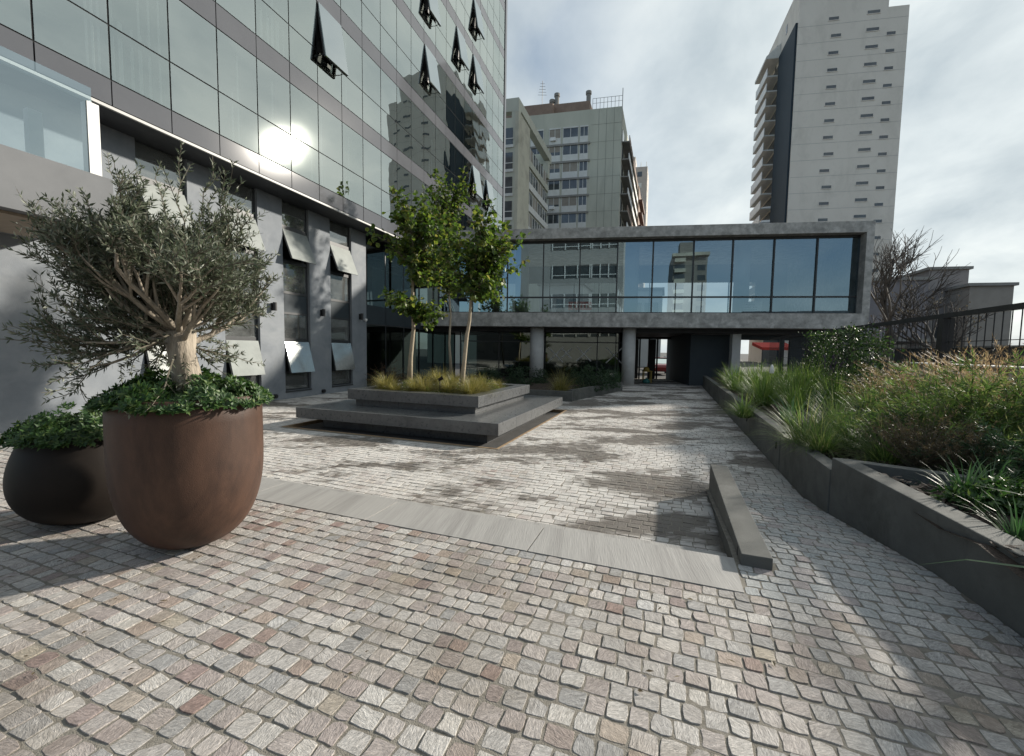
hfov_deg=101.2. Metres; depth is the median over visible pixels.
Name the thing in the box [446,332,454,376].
shop window
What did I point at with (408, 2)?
window
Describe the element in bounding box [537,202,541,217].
window
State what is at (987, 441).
narrow leaf bush
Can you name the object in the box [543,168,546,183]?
window
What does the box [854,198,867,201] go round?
window
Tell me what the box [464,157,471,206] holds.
window
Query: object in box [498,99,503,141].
window
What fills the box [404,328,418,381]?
shop window
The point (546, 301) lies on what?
window
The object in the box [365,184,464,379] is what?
slim tree
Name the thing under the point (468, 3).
window
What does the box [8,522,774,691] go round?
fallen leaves
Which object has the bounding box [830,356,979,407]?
feather grass
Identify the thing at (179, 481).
pot
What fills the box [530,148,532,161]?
window
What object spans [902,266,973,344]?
house
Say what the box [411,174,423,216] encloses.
window
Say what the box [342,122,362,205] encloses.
window
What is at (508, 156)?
window
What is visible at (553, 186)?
window
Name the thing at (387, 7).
window
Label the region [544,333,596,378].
shop window
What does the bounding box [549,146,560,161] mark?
window
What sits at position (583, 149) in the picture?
window
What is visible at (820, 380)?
soft grass
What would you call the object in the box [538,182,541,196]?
window
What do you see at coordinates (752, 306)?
paper notice
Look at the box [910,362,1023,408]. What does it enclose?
white wall
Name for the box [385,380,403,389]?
golden grass
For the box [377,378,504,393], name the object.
ground cover
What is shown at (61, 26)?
window
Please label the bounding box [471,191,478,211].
window
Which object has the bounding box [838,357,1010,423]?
feathery bush
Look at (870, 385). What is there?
feather grass
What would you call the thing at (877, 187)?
window
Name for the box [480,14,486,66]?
window
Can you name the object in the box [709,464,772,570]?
wedge wall
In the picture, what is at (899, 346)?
window
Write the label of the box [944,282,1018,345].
house
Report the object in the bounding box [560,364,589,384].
dark shrub
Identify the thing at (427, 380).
golden grass
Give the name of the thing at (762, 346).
red awning
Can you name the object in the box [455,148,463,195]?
window
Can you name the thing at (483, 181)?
window
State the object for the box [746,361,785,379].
soft grass
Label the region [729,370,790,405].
soft grass
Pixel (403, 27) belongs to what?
window
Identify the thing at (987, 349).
boundary wall
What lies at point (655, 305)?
window
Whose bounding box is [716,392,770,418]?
arching grass
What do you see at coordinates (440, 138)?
window
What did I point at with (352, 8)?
window
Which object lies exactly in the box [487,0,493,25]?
window
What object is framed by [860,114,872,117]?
window
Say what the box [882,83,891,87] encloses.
window
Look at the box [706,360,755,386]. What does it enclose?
soft grass
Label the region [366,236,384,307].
shop window
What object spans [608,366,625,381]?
spiky plant
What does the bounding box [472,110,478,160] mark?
window
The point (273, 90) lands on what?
window
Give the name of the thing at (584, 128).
window
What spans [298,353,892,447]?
ground
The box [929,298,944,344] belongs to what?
lamp post
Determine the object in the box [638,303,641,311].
window
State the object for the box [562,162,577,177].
window
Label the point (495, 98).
window
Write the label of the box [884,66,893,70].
window
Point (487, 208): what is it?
window
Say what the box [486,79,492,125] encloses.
window
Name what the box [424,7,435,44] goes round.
window
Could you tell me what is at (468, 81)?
window
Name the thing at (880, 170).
window
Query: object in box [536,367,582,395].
fountain grass
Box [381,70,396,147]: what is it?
window
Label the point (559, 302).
window
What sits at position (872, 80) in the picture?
window
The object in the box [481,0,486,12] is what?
window
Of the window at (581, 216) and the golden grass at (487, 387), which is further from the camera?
the window at (581, 216)
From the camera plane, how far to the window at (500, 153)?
32.49 m
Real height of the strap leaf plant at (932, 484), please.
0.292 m
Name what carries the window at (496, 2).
in the office building at (326, 123)
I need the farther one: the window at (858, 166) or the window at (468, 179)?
the window at (858, 166)
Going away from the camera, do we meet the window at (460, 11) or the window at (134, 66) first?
the window at (134, 66)
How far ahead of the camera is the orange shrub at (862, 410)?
7.66 m
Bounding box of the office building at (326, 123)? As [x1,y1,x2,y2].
[0,0,506,433]
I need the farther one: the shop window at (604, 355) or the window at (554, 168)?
the window at (554, 168)
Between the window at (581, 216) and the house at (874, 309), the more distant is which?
the window at (581, 216)
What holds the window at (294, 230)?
in the office building at (326, 123)
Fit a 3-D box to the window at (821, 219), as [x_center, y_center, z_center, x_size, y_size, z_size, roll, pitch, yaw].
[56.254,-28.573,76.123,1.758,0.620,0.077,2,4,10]
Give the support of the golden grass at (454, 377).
on the planter bench
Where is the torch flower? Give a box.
[769,365,775,402]
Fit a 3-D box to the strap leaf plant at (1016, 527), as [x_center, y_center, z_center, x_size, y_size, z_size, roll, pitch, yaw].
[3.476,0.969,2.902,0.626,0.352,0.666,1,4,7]
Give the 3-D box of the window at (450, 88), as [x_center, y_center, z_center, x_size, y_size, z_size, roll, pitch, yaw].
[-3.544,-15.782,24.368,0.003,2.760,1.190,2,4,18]
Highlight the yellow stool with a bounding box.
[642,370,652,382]
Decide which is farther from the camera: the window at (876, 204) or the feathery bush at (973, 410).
the window at (876, 204)
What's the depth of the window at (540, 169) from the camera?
63.75 m
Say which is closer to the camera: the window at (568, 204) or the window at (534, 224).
the window at (534, 224)
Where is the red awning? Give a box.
[752,342,787,367]
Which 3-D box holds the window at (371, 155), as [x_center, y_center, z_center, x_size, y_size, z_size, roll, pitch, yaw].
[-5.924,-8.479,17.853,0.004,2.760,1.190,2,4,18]
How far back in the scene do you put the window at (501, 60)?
32.01 m
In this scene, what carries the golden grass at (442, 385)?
on the planter bench
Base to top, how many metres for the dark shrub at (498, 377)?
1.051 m
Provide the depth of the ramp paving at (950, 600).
3.03 m
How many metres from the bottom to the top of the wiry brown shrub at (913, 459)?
0.826 m
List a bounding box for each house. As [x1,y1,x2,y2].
[537,283,593,311]
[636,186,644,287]
[638,287,664,366]
[841,276,935,374]
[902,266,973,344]
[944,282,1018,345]
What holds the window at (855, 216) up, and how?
in the apartment tower at (829, 98)
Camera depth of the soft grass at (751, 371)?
16.21 m
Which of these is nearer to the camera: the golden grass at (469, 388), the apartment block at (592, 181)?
the golden grass at (469, 388)
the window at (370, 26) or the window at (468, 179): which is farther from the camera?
the window at (468, 179)
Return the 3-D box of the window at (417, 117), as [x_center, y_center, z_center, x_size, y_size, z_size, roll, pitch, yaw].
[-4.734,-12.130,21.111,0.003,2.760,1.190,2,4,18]
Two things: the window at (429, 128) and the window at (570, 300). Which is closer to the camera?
the window at (429, 128)
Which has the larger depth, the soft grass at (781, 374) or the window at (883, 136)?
the window at (883, 136)
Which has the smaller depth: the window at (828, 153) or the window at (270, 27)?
the window at (270, 27)
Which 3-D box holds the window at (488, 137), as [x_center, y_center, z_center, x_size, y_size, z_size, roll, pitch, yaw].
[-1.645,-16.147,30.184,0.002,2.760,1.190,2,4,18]
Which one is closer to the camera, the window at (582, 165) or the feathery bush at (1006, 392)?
the feathery bush at (1006, 392)
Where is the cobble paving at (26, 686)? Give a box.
[0,450,1023,755]
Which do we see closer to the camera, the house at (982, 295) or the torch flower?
the torch flower
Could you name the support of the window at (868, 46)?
in the apartment tower at (829, 98)
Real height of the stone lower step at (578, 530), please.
0.150 m
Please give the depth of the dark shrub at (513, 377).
19.46 m
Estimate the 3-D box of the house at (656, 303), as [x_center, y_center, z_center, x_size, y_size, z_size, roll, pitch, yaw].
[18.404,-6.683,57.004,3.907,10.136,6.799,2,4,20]
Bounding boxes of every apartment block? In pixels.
[455,97,551,362]
[506,81,637,311]
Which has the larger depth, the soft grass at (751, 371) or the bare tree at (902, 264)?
the bare tree at (902, 264)
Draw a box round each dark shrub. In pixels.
[480,366,504,382]
[502,363,534,385]
[529,366,551,383]
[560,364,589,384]
[572,364,614,391]
[598,369,620,388]
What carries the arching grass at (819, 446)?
on the planting soil
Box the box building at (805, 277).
[421,220,875,385]
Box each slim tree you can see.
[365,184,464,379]
[423,166,476,374]
[434,196,531,386]
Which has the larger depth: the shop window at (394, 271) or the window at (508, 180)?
the window at (508, 180)
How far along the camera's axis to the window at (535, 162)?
61.27 m
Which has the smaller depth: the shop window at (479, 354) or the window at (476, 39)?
the shop window at (479, 354)
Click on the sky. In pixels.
(686, 72)
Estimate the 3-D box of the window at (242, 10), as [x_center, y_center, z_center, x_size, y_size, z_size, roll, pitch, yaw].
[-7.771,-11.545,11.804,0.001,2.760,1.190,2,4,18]
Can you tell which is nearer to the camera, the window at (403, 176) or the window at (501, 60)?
the window at (403, 176)
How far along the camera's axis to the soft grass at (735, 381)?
14.70 m
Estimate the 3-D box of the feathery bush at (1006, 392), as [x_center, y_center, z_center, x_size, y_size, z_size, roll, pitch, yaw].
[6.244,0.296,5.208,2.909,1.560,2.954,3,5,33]
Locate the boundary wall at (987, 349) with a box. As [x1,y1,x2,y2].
[892,345,1023,381]
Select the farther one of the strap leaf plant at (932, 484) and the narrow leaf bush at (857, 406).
the narrow leaf bush at (857, 406)
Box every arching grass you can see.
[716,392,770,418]
[740,388,877,456]
[769,412,888,459]
[787,387,882,430]
[794,388,902,452]
[804,367,904,417]
[826,411,961,471]
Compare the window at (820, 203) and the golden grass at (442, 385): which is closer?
the golden grass at (442, 385)
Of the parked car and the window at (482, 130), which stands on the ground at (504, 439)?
the parked car
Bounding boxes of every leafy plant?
[930,470,1023,516]
[930,479,1023,515]
[1009,474,1023,484]
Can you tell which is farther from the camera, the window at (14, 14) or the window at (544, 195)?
the window at (544, 195)
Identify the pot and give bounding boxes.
[3,433,115,525]
[102,391,263,549]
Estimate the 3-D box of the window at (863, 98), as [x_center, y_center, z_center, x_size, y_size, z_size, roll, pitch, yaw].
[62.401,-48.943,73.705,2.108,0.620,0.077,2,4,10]
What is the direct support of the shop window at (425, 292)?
in the office building at (326, 123)
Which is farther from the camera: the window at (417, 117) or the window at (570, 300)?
the window at (570, 300)
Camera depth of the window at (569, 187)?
73.65 m
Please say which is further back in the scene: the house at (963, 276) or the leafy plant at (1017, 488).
the house at (963, 276)
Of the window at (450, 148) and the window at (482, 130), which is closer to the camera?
the window at (450, 148)
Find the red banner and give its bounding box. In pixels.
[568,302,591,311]
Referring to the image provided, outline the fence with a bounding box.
[768,302,1023,400]
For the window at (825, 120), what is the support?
in the apartment tower at (829, 98)
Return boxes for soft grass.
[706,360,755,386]
[711,364,760,391]
[723,364,792,395]
[723,368,802,397]
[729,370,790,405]
[736,360,769,385]
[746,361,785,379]
[747,359,806,395]
[759,356,846,398]
[762,377,837,409]
[768,363,826,402]
[775,363,809,378]
[784,358,833,393]
[798,364,870,408]
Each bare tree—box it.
[869,278,996,346]
[871,227,969,381]
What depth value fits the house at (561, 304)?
49.00 m
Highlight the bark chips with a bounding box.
[775,420,1023,565]
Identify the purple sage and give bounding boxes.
[823,355,856,390]
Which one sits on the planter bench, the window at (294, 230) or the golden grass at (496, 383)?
the golden grass at (496, 383)
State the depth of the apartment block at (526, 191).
55.79 m
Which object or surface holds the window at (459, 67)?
in the office building at (326, 123)
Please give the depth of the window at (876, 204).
74.44 m
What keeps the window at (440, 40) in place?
in the office building at (326, 123)
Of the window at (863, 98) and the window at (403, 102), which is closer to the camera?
the window at (403, 102)
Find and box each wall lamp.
[271,302,276,310]
[320,309,325,315]
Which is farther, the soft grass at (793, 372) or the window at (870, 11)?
the window at (870, 11)
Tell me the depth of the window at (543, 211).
66.42 m
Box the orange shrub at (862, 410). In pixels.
[840,404,876,422]
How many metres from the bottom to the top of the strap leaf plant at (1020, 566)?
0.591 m
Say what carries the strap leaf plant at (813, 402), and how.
on the planting soil
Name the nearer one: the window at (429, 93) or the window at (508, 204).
the window at (429, 93)
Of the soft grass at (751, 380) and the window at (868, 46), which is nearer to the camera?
the soft grass at (751, 380)
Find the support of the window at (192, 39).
in the office building at (326, 123)
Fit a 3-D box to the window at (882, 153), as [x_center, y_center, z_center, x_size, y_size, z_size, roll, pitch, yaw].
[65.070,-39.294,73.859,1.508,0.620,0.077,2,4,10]
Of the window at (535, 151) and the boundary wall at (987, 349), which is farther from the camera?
the window at (535, 151)
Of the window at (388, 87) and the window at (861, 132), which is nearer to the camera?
the window at (388, 87)
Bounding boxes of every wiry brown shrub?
[854,400,1009,469]
[896,418,1023,476]
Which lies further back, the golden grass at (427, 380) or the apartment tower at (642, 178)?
the apartment tower at (642, 178)
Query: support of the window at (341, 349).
in the office building at (326, 123)
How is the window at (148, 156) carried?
in the office building at (326, 123)
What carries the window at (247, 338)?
in the office building at (326, 123)
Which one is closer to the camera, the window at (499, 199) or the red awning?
the window at (499, 199)
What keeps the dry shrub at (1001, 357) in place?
on the slope
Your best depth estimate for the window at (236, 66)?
12.00 m
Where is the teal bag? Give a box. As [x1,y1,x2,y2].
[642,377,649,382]
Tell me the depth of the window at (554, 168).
74.01 m
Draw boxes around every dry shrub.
[901,343,1023,368]
[914,343,1023,383]
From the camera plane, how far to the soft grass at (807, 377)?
11.71 m
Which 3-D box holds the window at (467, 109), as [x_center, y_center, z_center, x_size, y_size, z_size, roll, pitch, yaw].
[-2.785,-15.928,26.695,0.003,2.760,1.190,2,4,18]
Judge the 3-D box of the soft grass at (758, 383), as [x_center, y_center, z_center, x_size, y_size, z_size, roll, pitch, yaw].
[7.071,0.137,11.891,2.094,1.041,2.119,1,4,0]
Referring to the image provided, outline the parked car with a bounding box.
[647,357,666,372]
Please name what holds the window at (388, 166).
in the office building at (326, 123)
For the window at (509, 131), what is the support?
in the apartment block at (526, 191)
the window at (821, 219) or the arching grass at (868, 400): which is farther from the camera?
the window at (821, 219)
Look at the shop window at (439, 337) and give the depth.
26.34 m
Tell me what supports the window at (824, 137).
in the apartment tower at (829, 98)
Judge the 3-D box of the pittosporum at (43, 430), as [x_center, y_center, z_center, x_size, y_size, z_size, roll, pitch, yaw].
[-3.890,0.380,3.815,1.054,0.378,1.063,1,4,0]
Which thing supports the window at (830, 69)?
in the apartment tower at (829, 98)
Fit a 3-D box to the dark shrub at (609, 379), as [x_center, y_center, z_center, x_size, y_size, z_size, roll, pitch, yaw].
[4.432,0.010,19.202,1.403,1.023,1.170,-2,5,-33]
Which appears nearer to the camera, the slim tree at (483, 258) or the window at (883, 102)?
the slim tree at (483, 258)
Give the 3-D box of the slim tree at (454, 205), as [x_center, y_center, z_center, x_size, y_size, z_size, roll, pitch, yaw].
[-2.764,-4.597,18.306,2.329,8.959,2.206,-1,4,-21]
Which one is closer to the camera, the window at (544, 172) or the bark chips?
the bark chips
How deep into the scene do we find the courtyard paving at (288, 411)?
6.96 m
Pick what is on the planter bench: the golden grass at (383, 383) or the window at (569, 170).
the golden grass at (383, 383)
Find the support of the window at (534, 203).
in the apartment block at (526, 191)
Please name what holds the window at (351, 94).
in the office building at (326, 123)
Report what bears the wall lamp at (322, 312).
attached to the office building at (326, 123)
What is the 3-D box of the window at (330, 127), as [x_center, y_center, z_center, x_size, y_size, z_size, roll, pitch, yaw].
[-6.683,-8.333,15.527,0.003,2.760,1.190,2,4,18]
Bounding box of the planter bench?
[282,380,566,448]
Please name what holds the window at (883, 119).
in the apartment tower at (829, 98)
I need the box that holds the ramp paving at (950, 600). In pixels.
[738,491,1023,646]
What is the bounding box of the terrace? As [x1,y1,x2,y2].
[0,60,113,239]
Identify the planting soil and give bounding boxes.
[711,377,1023,579]
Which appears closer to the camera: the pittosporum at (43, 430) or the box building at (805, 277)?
the pittosporum at (43, 430)
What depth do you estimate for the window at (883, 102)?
73.27 m
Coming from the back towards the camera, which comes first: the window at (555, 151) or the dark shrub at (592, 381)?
the window at (555, 151)
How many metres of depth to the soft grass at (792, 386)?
11.00 m
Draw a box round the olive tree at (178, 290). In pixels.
[1,140,286,418]
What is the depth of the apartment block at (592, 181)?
73.33 m
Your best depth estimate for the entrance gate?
29.23 m
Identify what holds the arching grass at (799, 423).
on the planting soil
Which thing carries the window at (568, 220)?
in the apartment block at (592, 181)
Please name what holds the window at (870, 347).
in the house at (874, 309)
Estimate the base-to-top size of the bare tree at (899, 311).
7.215 m
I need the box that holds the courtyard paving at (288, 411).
[262,378,802,552]
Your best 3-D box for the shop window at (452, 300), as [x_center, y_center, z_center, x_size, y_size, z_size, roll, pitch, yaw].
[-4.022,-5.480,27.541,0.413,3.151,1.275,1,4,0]
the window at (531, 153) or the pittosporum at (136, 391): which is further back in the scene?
the window at (531, 153)
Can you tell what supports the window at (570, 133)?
in the apartment block at (592, 181)
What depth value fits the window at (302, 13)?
14.17 m
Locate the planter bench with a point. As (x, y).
(478, 417)
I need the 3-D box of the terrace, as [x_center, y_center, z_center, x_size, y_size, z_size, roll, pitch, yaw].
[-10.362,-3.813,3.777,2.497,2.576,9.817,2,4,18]
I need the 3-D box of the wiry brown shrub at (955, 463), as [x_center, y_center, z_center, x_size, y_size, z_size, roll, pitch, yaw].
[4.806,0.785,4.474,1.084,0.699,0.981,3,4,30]
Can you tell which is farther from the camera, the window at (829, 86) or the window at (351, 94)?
the window at (829, 86)
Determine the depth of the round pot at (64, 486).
3.44 m
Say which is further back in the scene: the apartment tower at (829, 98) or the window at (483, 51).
the apartment tower at (829, 98)
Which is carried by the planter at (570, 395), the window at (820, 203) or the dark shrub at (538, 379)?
the dark shrub at (538, 379)
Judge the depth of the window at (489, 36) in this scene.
29.68 m
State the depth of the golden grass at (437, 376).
12.64 m
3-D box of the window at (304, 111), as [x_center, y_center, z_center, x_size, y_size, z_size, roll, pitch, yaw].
[-7.064,-8.259,14.364,0.003,2.760,1.190,2,4,18]
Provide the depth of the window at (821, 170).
75.56 m
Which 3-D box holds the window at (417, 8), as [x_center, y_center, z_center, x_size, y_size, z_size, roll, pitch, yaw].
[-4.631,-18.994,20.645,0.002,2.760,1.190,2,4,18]
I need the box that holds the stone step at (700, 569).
[0,435,743,592]
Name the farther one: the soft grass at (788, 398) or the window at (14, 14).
the soft grass at (788, 398)
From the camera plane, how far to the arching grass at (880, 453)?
5.19 m
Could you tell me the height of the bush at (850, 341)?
2.366 m
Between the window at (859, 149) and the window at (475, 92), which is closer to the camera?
the window at (475, 92)
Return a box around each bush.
[798,322,906,402]
[826,348,1023,465]
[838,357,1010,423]
[839,399,943,451]
[865,399,1023,466]
[867,349,1023,463]
[908,414,1023,479]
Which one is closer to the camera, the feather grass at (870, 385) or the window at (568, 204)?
the feather grass at (870, 385)
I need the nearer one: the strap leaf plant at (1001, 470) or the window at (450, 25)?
the strap leaf plant at (1001, 470)
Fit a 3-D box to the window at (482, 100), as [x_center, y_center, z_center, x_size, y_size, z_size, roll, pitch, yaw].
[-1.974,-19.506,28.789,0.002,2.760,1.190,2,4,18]
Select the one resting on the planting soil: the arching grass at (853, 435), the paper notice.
the arching grass at (853, 435)
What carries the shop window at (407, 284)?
in the office building at (326, 123)
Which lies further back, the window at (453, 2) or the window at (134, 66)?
the window at (453, 2)
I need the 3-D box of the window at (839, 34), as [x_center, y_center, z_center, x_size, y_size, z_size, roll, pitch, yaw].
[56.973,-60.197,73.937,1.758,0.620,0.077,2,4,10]
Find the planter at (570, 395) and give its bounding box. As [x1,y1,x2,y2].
[457,376,622,401]
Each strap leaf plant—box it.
[762,392,815,425]
[805,387,841,410]
[909,472,947,493]
[920,485,1023,567]
[923,453,1016,488]
[938,447,1023,494]
[959,491,1023,541]
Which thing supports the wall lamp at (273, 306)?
attached to the office building at (326, 123)
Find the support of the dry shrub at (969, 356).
on the slope
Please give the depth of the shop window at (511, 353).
25.35 m
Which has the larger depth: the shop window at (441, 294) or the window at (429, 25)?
the shop window at (441, 294)
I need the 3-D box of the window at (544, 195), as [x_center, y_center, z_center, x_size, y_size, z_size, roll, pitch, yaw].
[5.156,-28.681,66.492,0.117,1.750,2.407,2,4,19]
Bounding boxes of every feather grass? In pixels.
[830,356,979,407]
[837,363,924,409]
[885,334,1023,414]
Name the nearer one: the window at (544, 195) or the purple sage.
the purple sage
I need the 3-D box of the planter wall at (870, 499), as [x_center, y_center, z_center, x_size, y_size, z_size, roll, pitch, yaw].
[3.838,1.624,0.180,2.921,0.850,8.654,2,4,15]
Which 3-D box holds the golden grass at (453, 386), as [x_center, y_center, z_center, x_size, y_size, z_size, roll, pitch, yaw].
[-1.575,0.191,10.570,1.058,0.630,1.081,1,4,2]
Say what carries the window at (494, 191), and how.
in the office building at (326, 123)
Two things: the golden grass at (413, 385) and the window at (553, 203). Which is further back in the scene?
the window at (553, 203)
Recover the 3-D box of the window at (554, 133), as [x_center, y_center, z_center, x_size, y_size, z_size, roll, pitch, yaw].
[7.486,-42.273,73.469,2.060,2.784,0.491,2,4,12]
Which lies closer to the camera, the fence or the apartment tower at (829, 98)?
the fence
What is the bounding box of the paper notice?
[743,302,761,311]
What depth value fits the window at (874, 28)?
72.91 m
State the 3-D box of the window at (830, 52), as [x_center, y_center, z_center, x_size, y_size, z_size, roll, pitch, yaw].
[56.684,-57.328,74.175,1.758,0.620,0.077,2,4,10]
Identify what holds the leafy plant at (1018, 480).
on the planting soil
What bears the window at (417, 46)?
in the office building at (326, 123)
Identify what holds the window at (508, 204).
in the apartment block at (526, 191)
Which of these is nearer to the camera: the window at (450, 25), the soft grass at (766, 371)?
the soft grass at (766, 371)
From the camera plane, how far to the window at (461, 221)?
26.22 m
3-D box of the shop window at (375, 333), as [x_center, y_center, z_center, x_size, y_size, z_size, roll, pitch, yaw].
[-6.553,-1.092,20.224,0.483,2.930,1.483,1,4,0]
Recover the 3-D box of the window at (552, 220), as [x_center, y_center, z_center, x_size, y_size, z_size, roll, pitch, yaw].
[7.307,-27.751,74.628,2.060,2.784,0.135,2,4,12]
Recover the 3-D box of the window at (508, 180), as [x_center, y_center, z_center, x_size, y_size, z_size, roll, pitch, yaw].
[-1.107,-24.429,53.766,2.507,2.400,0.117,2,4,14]
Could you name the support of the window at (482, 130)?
in the office building at (326, 123)
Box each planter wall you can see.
[703,375,831,513]
[829,458,1023,636]
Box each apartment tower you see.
[634,157,648,287]
[748,0,909,363]
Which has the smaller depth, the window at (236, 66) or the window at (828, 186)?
the window at (236, 66)
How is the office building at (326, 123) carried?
on the ground at (504, 439)
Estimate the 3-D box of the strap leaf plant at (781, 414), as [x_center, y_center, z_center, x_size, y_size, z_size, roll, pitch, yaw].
[5.411,0.598,7.975,1.399,0.685,1.314,-1,4,-22]
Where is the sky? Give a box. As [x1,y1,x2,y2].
[506,0,1023,353]
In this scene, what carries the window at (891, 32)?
in the apartment tower at (829, 98)
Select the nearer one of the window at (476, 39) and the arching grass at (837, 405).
the arching grass at (837, 405)
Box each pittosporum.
[0,401,102,450]
[82,364,273,416]
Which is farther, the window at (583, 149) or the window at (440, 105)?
the window at (583, 149)
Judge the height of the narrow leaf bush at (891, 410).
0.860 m
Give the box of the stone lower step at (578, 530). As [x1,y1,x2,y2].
[261,477,726,556]
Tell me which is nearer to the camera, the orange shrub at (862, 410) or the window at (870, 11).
the orange shrub at (862, 410)
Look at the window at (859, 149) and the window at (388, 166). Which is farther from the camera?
the window at (859, 149)
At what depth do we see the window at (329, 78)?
15.32 m
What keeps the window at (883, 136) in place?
in the apartment tower at (829, 98)
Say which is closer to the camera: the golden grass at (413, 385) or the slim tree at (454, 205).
the golden grass at (413, 385)
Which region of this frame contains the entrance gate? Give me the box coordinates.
[634,337,670,378]
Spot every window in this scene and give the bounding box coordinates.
[0,0,31,38]
[32,0,109,77]
[108,0,169,108]
[135,141,192,378]
[168,0,218,133]
[216,0,254,32]
[217,29,257,152]
[220,176,265,384]
[255,0,288,59]
[257,59,290,169]
[282,201,315,392]
[289,0,316,82]
[290,84,318,183]
[318,52,340,101]
[318,104,342,195]
[330,221,357,386]
[341,0,361,30]
[342,29,361,118]
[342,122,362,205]
[362,0,379,50]
[362,50,380,134]
[363,138,380,215]
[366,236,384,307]
[366,324,385,386]
[380,0,395,68]
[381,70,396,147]
[381,152,396,222]
[386,243,402,309]
[386,326,403,382]
[397,8,410,85]
[397,87,410,158]
[397,164,410,212]
[403,0,410,10]
[404,265,418,303]
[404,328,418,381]
[411,0,423,28]
[411,27,423,99]
[411,101,423,168]
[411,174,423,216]
[420,260,432,310]
[420,330,432,379]
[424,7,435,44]
[424,78,434,111]
[424,115,434,174]
[424,184,434,217]
[434,265,444,311]
[434,331,444,377]
[435,128,445,185]
[436,0,445,59]
[436,61,445,124]
[446,11,455,74]
[446,75,454,134]
[446,138,454,191]
[446,272,454,311]
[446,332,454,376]
[449,0,455,12]
[455,88,463,144]
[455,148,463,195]
[455,212,462,253]
[456,0,464,27]
[456,56,463,85]
[461,332,498,376]
[463,214,470,229]
[464,43,472,97]
[464,99,471,153]
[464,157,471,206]
[465,0,472,41]
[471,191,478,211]
[472,82,479,107]
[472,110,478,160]
[473,25,479,54]
[479,121,485,168]
[479,174,485,217]
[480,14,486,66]
[480,69,486,117]
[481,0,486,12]
[485,204,490,222]
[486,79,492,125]
[486,129,491,175]
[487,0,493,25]
[487,26,492,76]
[491,188,496,224]
[492,137,497,181]
[493,40,498,87]
[493,89,498,134]
[494,0,499,37]
[497,193,502,228]
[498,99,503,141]
[498,146,502,187]
[499,2,504,50]
[499,50,504,96]
[499,332,529,376]
[505,152,512,171]
[505,177,512,195]
[505,201,512,219]
[506,128,513,147]
[528,214,530,227]
[529,170,531,184]
[529,192,531,206]
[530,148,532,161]
[531,129,543,146]
[531,148,539,153]
[532,176,536,190]
[532,196,536,211]
[532,217,536,228]
[533,153,537,170]
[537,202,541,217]
[538,161,542,176]
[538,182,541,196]
[542,188,546,202]
[542,208,545,221]
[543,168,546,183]
[543,299,550,311]
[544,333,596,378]
[547,215,558,227]
[548,181,559,195]
[548,198,558,212]
[549,128,560,144]
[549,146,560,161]
[549,164,559,178]
[556,299,563,311]
[561,197,576,211]
[561,214,575,227]
[562,145,577,160]
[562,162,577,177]
[562,179,576,194]
[563,126,578,143]
[569,299,576,311]
[577,213,585,227]
[578,179,586,193]
[578,196,586,210]
[579,144,587,159]
[579,161,587,176]
[580,125,588,141]
[597,333,621,378]
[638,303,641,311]
[653,303,657,311]
[817,218,827,221]
[818,202,828,205]
[819,169,829,172]
[821,185,831,188]
[822,136,832,139]
[824,119,833,122]
[824,152,833,155]
[825,85,836,89]
[825,102,834,105]
[827,68,837,71]
[828,16,839,20]
[828,51,837,54]
[830,33,841,37]
[853,215,865,218]
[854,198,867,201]
[855,181,868,185]
[856,164,869,168]
[858,148,870,151]
[859,131,871,134]
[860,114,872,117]
[861,96,874,100]
[862,79,875,83]
[863,62,876,66]
[865,44,878,48]
[865,347,878,366]
[866,27,879,31]
[867,9,880,14]
[874,203,882,206]
[875,186,884,189]
[877,169,885,172]
[878,152,886,155]
[879,135,888,138]
[881,101,890,104]
[881,118,889,121]
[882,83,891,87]
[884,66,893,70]
[885,49,893,52]
[886,31,895,35]
[890,345,906,364]
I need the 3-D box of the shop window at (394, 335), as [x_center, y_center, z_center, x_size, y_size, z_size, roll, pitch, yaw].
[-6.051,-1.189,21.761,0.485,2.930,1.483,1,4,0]
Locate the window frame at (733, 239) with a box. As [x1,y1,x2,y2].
[438,235,860,313]
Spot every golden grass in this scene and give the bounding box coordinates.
[362,371,407,389]
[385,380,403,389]
[403,376,433,391]
[404,370,437,389]
[408,378,441,391]
[423,366,458,385]
[433,378,462,392]
[435,370,465,383]
[436,375,461,392]
[449,372,493,397]
[463,374,503,396]
[489,378,506,388]

